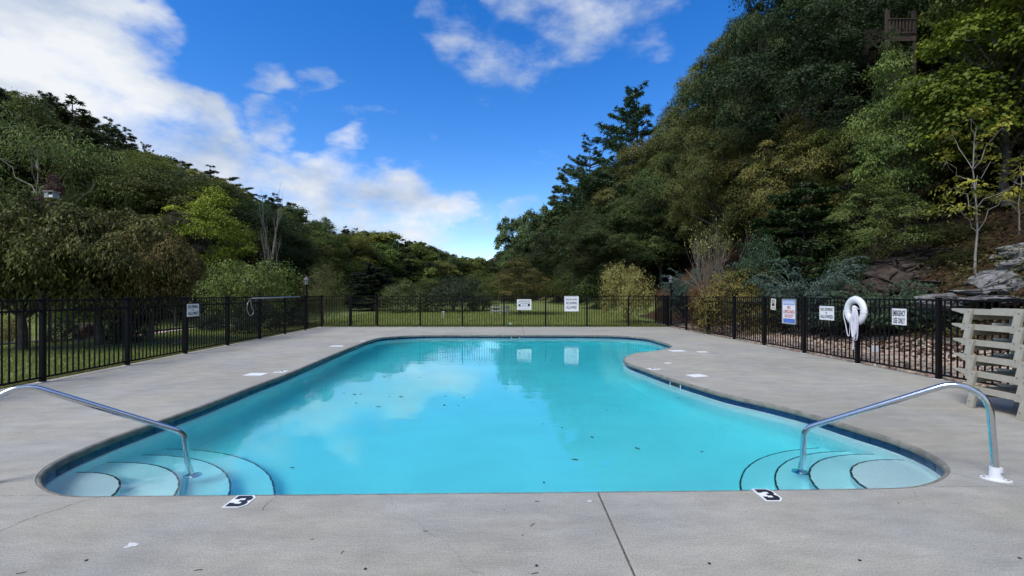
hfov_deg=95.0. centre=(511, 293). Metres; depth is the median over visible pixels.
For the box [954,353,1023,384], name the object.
sun lounger
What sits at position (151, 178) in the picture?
forest tree
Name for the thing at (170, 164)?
forest tree
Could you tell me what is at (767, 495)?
depth marker
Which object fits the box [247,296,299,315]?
rescue pole
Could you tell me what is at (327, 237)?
forest tree
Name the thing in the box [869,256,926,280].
rock
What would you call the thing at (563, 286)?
woodland bush
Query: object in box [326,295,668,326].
iron fence
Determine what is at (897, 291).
rock
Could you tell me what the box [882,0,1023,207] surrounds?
maple tree
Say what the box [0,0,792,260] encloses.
sky
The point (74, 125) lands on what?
conifer tree
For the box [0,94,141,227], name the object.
conifer tree
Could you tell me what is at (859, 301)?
life ring
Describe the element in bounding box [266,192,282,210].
conifer tree
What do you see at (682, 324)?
stone bed
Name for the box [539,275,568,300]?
woodland bush
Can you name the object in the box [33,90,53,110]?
conifer tree
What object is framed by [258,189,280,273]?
dead tree
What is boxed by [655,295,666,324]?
iron fence
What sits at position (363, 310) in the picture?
pool gate
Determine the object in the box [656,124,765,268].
broadleaf tree
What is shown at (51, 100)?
conifer tree
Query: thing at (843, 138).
broadleaf tree
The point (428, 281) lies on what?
woodland bush
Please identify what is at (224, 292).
woodland bush
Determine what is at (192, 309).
pool sign
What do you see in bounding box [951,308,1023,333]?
sun lounger
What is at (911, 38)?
wooden balcony
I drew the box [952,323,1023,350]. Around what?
sun lounger
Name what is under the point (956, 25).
forest tree
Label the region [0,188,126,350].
bronze tree
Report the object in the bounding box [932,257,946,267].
rock
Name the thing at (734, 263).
juniper bush
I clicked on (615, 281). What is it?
bush
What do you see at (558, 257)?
forest tree
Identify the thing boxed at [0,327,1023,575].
pool deck
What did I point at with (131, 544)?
paint smudge
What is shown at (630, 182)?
forest tree
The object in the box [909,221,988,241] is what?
bank shrub
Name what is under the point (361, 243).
forest tree
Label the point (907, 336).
fallen leaves
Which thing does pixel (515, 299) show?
woodland bush
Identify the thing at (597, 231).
forest tree
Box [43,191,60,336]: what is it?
bird house
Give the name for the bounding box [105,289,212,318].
woodland bush
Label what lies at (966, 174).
understorey tree
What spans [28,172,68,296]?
purple tree
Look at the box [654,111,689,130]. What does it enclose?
forest tree
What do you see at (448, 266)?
forest tree
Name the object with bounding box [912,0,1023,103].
forest tree
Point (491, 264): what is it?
forest tree
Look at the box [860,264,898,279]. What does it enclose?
rock
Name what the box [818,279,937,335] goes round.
juniper bush
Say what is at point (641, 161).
forest tree
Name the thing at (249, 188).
conifer tree
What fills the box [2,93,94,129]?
forest tree
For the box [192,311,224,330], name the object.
garden shrub
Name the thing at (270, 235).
dead tree
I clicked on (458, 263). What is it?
forest tree
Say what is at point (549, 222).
forest tree
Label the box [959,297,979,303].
rock
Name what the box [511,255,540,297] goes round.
forest tree
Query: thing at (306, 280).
lamp post
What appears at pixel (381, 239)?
forest tree
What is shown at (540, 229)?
forest tree
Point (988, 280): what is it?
rock
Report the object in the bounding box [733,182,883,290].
hemlock tree
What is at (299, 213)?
forest tree
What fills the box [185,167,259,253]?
forest tree
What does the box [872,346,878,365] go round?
utility box
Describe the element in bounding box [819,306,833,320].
pool sign
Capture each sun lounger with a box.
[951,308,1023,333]
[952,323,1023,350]
[953,338,1023,367]
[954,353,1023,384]
[954,368,1023,402]
[966,383,1023,420]
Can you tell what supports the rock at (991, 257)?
on the ground at (548, 303)
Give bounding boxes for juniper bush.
[660,268,712,322]
[710,262,751,306]
[743,256,876,336]
[799,300,903,335]
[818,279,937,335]
[881,301,989,325]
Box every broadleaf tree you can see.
[67,152,189,238]
[153,208,224,326]
[305,216,340,269]
[491,215,526,269]
[514,203,548,263]
[564,198,653,287]
[605,149,705,285]
[643,64,739,272]
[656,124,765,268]
[725,110,850,251]
[782,123,903,236]
[812,174,958,263]
[841,45,988,230]
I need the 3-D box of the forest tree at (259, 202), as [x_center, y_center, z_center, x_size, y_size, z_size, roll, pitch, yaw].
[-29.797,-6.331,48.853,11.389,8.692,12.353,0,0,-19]
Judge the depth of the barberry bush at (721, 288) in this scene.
16.10 m
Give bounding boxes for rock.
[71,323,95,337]
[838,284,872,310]
[859,275,897,298]
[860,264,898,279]
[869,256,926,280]
[881,257,923,305]
[885,236,932,257]
[889,279,948,295]
[914,256,936,277]
[914,293,962,307]
[920,247,952,257]
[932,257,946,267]
[945,289,989,295]
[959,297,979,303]
[963,270,1016,293]
[964,270,993,285]
[969,295,1023,299]
[989,254,1003,261]
[994,242,1023,251]
[995,258,1023,272]
[998,250,1023,259]
[1001,302,1022,305]
[1007,278,1023,292]
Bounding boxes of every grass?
[0,310,666,387]
[0,326,317,388]
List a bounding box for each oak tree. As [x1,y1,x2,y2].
[710,2,817,249]
[719,0,893,149]
[753,0,955,195]
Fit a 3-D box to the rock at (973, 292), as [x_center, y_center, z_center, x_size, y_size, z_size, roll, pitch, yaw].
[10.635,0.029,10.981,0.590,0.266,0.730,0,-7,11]
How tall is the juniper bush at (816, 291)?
2.484 m
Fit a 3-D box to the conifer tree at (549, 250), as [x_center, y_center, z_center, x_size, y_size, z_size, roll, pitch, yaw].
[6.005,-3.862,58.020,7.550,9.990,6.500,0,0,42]
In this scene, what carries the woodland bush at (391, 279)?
on the ground at (548, 303)
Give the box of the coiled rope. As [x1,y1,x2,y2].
[851,307,858,349]
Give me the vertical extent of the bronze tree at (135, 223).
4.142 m
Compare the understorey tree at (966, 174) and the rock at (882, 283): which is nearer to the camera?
the rock at (882, 283)
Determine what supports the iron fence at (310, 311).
on the pool deck
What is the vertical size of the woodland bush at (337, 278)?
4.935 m
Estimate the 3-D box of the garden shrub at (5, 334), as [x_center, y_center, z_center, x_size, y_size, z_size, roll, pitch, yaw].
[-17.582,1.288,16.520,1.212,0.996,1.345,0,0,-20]
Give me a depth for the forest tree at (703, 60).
35.99 m
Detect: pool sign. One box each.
[187,304,198,316]
[517,299,530,309]
[564,296,578,310]
[771,298,775,309]
[782,299,796,324]
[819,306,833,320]
[892,308,906,325]
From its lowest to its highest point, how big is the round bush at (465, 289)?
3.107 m
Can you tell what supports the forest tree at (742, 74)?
on the ground at (548, 303)
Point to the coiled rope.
(854, 322)
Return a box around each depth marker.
[222,495,255,507]
[752,489,781,500]
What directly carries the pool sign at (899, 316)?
attached to the iron fence at (938, 373)
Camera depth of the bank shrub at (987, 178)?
15.07 m
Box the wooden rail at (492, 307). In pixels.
[491,306,509,313]
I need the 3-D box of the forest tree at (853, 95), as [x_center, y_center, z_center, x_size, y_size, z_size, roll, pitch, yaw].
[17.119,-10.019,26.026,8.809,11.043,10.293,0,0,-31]
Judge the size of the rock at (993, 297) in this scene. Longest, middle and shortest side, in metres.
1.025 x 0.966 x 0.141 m
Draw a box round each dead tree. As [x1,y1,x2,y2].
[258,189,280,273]
[259,177,283,277]
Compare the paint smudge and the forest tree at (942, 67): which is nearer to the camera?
the paint smudge
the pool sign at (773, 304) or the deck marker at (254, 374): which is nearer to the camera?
the deck marker at (254, 374)
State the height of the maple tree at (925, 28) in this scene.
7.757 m
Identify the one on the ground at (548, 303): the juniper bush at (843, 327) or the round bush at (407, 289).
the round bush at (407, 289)
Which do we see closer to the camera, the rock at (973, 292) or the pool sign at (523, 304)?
the rock at (973, 292)
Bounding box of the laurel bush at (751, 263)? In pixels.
[728,231,786,310]
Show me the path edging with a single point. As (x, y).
(32, 341)
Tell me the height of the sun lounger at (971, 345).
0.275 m
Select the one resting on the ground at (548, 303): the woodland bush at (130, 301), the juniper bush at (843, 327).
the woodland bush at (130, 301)
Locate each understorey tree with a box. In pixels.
[868,21,931,232]
[889,158,993,213]
[911,143,1023,184]
[962,130,1023,166]
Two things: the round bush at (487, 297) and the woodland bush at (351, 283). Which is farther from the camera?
the woodland bush at (351, 283)
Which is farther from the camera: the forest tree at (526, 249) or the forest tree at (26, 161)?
the forest tree at (526, 249)
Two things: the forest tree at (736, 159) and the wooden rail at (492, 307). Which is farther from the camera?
the wooden rail at (492, 307)
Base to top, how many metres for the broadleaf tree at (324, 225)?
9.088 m
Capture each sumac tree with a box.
[0,94,123,316]
[21,118,160,316]
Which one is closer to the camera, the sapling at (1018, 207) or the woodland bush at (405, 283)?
the sapling at (1018, 207)
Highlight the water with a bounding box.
[43,338,942,495]
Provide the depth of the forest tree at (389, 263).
58.05 m
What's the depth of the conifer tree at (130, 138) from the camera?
55.41 m
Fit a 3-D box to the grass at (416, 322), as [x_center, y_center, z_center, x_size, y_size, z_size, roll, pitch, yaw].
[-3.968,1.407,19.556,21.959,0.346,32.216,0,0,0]
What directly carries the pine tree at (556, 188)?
on the ground at (548, 303)
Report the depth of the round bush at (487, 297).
36.73 m
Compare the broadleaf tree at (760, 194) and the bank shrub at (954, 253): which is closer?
the bank shrub at (954, 253)
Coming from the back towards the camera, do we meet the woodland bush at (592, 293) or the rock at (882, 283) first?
the woodland bush at (592, 293)
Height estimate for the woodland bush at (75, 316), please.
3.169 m
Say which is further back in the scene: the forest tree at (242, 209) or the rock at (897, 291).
the forest tree at (242, 209)
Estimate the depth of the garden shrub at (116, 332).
13.75 m
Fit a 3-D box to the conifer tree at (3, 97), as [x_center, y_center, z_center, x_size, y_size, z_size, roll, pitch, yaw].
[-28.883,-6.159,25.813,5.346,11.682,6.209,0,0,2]
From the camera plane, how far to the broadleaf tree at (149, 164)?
26.99 m
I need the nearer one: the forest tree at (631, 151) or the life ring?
the life ring
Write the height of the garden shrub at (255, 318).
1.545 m
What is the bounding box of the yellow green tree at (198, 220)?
[154,184,262,320]
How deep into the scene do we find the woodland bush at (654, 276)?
34.56 m
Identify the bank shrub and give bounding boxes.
[819,246,878,288]
[878,226,948,245]
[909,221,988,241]
[920,248,989,263]
[938,172,1023,192]
[966,221,1013,232]
[971,195,1023,213]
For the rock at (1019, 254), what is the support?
on the ground at (548, 303)
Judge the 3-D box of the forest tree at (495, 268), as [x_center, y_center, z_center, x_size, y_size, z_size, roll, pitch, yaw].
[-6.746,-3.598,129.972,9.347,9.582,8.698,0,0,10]
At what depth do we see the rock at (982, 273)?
11.58 m
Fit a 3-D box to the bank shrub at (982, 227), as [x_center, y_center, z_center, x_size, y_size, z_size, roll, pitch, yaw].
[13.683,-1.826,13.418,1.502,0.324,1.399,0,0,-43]
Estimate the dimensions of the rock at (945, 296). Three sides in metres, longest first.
0.821 x 0.451 x 0.339 m
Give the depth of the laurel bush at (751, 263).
16.14 m
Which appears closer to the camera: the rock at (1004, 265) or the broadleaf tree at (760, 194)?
the rock at (1004, 265)
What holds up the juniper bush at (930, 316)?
on the ground at (548, 303)
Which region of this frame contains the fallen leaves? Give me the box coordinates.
[669,159,1023,366]
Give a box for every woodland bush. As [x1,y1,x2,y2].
[20,282,232,317]
[27,292,119,321]
[54,288,221,320]
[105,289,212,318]
[195,272,252,310]
[281,266,344,309]
[303,273,353,303]
[313,263,351,304]
[333,268,360,295]
[366,277,418,298]
[389,276,420,299]
[413,275,440,286]
[414,277,444,293]
[420,280,452,293]
[462,269,509,301]
[465,283,499,299]
[494,288,521,303]
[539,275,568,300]
[547,276,580,299]
[551,269,580,298]
[554,270,584,298]
[562,256,618,304]
[567,274,586,295]
[578,276,614,304]
[613,267,665,295]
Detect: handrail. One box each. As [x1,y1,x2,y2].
[0,384,190,463]
[800,382,1012,483]
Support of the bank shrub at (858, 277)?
on the ground at (548, 303)
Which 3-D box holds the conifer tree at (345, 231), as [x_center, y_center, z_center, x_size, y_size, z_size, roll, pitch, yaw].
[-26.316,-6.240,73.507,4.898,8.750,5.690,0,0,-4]
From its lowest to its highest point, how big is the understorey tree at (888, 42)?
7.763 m
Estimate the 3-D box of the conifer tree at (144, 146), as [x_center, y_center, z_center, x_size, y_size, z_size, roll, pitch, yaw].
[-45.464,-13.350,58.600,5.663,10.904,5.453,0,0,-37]
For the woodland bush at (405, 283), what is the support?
on the ground at (548, 303)
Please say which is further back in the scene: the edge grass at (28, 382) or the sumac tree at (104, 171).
the sumac tree at (104, 171)
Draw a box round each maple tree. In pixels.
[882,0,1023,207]
[898,0,1023,133]
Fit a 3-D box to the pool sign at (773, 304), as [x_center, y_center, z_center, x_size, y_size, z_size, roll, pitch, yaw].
[6.998,0.287,12.576,0.016,0.314,0.240,0,0,-2]
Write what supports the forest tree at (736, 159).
on the ground at (548, 303)
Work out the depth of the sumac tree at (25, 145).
23.65 m
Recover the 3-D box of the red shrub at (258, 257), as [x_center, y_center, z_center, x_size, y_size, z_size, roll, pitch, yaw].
[-16.618,-1.083,30.159,4.607,5.103,4.947,0,0,-34]
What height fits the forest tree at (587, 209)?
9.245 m
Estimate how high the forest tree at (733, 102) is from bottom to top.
9.909 m
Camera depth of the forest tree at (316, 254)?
38.37 m
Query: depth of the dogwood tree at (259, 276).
19.98 m
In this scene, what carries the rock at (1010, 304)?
on the ground at (548, 303)
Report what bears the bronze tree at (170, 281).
on the ground at (548, 303)
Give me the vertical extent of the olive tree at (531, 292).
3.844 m
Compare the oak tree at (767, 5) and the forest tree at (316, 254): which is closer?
the oak tree at (767, 5)
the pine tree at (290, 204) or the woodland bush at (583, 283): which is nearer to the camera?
the woodland bush at (583, 283)
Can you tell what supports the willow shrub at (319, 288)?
on the ground at (548, 303)
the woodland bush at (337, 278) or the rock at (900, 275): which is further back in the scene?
the woodland bush at (337, 278)
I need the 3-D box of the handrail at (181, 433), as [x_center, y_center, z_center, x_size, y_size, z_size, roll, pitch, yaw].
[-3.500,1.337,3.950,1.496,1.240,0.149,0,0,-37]
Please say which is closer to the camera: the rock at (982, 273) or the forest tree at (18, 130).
the rock at (982, 273)
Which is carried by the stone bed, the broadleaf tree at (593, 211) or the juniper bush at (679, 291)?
the juniper bush at (679, 291)
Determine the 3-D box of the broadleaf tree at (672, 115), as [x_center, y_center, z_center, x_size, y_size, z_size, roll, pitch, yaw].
[12.196,-8.047,31.052,6.837,13.431,7.234,0,0,17]
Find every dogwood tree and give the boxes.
[178,253,303,323]
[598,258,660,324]
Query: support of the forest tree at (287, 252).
on the ground at (548, 303)
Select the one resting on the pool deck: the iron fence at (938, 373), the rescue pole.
the iron fence at (938, 373)
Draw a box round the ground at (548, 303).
[0,93,1023,384]
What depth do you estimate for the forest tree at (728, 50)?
30.17 m
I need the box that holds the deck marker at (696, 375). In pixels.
[687,374,706,376]
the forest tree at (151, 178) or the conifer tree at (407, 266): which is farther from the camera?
the conifer tree at (407, 266)
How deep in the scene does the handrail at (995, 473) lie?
3.80 m
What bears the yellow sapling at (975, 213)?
on the ground at (548, 303)
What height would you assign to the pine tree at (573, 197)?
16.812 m
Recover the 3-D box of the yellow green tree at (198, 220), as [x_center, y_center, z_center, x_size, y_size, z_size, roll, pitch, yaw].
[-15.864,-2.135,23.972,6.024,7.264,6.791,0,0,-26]
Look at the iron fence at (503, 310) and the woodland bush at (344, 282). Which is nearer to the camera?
the iron fence at (503, 310)
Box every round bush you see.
[369,280,435,312]
[415,272,488,312]
[466,289,502,309]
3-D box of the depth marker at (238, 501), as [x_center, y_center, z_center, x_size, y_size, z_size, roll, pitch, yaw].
[-1.895,1.450,3.278,0.150,0.005,0.190,0,0,0]
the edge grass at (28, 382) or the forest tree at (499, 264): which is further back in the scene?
the forest tree at (499, 264)
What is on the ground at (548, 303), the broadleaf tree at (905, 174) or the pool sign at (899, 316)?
the broadleaf tree at (905, 174)
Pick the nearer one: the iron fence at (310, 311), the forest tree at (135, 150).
the iron fence at (310, 311)
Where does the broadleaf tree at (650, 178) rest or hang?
on the ground at (548, 303)
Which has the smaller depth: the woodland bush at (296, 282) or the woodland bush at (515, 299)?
the woodland bush at (296, 282)
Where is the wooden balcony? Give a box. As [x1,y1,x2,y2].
[864,10,916,224]
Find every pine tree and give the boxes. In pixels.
[280,202,306,217]
[538,165,573,266]
[546,133,618,255]
[564,80,694,218]
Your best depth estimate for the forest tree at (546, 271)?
53.97 m
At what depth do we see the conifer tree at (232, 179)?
62.68 m
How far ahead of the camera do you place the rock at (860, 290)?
13.28 m
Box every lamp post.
[304,276,309,328]
[668,276,673,324]
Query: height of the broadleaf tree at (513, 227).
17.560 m
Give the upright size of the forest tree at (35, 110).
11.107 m
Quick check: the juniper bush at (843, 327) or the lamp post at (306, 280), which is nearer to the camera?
the juniper bush at (843, 327)
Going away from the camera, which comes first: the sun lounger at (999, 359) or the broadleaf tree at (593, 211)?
the sun lounger at (999, 359)
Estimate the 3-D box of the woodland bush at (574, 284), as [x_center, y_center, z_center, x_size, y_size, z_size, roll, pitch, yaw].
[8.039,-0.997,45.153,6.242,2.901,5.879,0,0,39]
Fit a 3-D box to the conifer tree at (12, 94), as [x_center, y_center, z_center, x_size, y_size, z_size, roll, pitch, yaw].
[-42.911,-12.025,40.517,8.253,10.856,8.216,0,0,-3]
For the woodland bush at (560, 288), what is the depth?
47.88 m
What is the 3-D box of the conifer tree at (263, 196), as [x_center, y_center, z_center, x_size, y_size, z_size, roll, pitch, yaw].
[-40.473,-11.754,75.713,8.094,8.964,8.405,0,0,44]
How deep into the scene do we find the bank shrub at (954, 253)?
12.79 m
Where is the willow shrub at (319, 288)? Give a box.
[293,258,352,322]
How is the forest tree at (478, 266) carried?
on the ground at (548, 303)
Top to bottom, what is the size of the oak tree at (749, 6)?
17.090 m
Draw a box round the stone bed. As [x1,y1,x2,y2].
[652,320,1012,386]
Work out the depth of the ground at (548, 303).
17.53 m
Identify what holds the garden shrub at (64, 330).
on the ground at (548, 303)
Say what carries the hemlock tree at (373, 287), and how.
on the ground at (548, 303)
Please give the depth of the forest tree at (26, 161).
31.11 m
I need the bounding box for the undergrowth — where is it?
[860,209,1023,350]
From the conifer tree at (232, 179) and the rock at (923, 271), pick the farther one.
the conifer tree at (232, 179)
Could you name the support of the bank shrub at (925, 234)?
on the ground at (548, 303)
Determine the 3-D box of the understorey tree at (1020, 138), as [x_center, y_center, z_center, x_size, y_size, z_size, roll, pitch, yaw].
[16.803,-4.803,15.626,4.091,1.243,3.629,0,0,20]
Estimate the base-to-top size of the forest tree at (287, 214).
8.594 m
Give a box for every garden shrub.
[0,316,33,341]
[38,315,90,343]
[105,308,162,344]
[105,320,133,341]
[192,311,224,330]
[230,294,281,333]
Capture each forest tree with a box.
[0,87,115,208]
[0,90,51,206]
[0,139,47,179]
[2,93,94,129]
[26,154,281,268]
[35,146,228,239]
[88,149,183,205]
[89,146,188,200]
[119,165,285,266]
[120,147,153,158]
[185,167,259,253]
[194,203,317,283]
[215,194,276,213]
[255,221,336,309]
[262,206,321,252]
[278,205,313,225]
[286,224,363,287]
[318,231,380,302]
[342,232,369,236]
[347,243,386,276]
[348,242,404,274]
[352,231,408,273]
[368,231,400,241]
[385,237,418,255]
[387,258,446,282]
[393,241,442,283]
[404,239,442,261]
[412,260,464,281]
[432,252,465,277]
[437,253,475,281]
[464,256,488,280]
[465,263,489,281]
[471,261,499,278]
[481,264,499,282]
[495,262,509,282]
[503,247,536,297]
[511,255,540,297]
[521,226,579,302]
[529,209,572,263]
[530,226,550,259]
[547,221,599,276]
[552,212,682,304]
[559,194,636,258]
[565,195,690,298]
[576,159,629,214]
[588,136,712,241]
[612,162,669,240]
[635,127,710,259]
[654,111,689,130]
[666,92,809,250]
[667,0,973,240]
[671,21,762,124]
[671,148,803,266]
[674,31,765,116]
[686,23,795,145]
[724,0,922,167]
[837,3,960,90]
[892,0,1011,105]
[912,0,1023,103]
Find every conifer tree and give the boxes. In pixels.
[0,89,36,201]
[0,91,45,111]
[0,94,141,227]
[2,95,81,181]
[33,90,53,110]
[61,123,118,174]
[96,116,126,153]
[103,122,132,152]
[121,127,139,150]
[141,142,153,153]
[167,159,198,172]
[202,164,219,180]
[219,177,254,196]
[241,187,266,203]
[254,195,269,202]
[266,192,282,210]
[341,226,350,236]
[389,239,423,283]
[531,222,563,302]
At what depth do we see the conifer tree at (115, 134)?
51.01 m
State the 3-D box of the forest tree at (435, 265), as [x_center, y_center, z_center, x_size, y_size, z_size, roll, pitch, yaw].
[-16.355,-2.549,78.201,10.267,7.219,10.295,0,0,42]
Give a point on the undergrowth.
(960, 267)
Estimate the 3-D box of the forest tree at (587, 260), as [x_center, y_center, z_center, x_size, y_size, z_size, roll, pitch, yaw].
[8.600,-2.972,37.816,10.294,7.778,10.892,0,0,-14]
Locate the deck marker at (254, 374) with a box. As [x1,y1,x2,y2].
[243,373,266,375]
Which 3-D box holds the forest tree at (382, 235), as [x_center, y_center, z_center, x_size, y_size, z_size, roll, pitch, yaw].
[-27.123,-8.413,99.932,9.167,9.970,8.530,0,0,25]
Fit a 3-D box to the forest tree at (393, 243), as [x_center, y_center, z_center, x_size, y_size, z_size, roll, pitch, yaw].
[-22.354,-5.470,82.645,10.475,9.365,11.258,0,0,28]
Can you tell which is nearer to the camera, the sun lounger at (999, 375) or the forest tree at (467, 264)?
the sun lounger at (999, 375)
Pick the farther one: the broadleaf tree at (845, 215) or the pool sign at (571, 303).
the pool sign at (571, 303)
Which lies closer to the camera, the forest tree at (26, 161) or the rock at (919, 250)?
the rock at (919, 250)
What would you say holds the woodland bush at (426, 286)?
on the ground at (548, 303)
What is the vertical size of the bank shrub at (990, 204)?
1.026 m
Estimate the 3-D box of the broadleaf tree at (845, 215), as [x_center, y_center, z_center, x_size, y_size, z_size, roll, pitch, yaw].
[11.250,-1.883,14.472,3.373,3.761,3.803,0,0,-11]
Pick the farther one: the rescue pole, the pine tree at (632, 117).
the pine tree at (632, 117)
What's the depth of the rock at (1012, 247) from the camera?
11.60 m
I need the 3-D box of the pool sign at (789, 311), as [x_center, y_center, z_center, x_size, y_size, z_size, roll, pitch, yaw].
[7.024,0.454,11.902,0.020,0.644,0.564,0,0,-2]
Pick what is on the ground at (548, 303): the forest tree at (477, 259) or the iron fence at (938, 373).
the forest tree at (477, 259)
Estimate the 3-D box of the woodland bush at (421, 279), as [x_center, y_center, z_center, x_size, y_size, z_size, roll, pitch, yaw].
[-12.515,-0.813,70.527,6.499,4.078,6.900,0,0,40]
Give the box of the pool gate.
[350,295,376,324]
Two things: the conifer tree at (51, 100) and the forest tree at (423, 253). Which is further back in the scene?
the forest tree at (423, 253)
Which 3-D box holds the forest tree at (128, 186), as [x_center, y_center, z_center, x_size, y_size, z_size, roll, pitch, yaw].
[-26.074,-4.818,33.115,12.862,9.978,12.156,0,0,-5]
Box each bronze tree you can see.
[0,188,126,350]
[0,202,194,345]
[81,230,210,342]
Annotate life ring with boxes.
[843,296,867,335]
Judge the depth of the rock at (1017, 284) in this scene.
10.48 m
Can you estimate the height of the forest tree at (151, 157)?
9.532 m
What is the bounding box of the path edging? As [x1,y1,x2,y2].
[0,326,212,344]
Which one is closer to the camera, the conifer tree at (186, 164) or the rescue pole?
the rescue pole
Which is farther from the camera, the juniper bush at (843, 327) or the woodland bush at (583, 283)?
the woodland bush at (583, 283)
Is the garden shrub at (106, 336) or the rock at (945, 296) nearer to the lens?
the rock at (945, 296)
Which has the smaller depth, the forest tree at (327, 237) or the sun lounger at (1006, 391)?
the sun lounger at (1006, 391)
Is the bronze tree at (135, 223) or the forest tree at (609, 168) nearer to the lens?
the bronze tree at (135, 223)
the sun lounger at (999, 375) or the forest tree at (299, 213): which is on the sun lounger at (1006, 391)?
the sun lounger at (999, 375)
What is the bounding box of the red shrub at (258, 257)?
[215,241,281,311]
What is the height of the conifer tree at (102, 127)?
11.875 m
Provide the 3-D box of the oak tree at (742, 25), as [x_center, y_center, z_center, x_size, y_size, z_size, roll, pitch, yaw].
[14.182,-9.867,26.965,5.492,14.918,6.418,0,0,18]
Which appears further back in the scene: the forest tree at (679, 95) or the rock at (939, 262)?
the forest tree at (679, 95)
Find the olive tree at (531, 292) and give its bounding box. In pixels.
[489,258,552,314]
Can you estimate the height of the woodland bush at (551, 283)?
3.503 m
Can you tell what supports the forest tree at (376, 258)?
on the ground at (548, 303)
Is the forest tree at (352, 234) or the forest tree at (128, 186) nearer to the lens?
the forest tree at (128, 186)
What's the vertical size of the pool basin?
1.780 m
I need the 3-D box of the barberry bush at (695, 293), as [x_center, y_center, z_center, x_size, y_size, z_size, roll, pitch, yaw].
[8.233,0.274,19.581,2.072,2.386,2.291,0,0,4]
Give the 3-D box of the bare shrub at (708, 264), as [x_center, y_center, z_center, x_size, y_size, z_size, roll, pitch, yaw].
[7.977,-1.234,18.368,2.508,3.905,2.565,0,0,-6]
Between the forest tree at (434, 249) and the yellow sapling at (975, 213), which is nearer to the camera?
the yellow sapling at (975, 213)
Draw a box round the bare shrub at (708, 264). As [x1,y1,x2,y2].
[678,211,758,308]
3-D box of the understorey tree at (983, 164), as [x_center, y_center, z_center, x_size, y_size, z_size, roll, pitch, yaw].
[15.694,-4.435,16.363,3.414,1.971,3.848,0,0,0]
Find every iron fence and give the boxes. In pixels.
[0,295,322,385]
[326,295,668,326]
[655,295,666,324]
[667,295,1023,386]
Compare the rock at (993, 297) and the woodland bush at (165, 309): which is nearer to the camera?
the rock at (993, 297)
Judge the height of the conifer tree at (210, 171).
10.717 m
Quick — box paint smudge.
[123,543,138,547]
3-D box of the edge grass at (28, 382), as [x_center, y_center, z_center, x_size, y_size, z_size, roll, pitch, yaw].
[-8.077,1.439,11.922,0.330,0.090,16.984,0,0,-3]
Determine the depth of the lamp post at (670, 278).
21.96 m
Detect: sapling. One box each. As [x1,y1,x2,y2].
[921,105,1023,272]
[971,155,1023,233]
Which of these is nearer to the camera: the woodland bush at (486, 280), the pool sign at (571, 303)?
the pool sign at (571, 303)
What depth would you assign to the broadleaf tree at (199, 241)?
21.88 m
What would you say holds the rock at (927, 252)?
on the ground at (548, 303)
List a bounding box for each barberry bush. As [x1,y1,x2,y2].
[685,273,731,327]
[686,265,783,335]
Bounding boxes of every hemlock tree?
[338,262,401,310]
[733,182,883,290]
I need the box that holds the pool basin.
[43,337,943,483]
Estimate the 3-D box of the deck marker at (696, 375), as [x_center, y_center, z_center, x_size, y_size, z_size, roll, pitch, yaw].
[3.274,1.451,8.303,0.306,0.003,0.252,0,0,-17]
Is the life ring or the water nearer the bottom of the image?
the water
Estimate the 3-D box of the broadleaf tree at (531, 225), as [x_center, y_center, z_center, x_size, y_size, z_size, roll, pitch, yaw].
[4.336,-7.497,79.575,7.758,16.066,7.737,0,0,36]

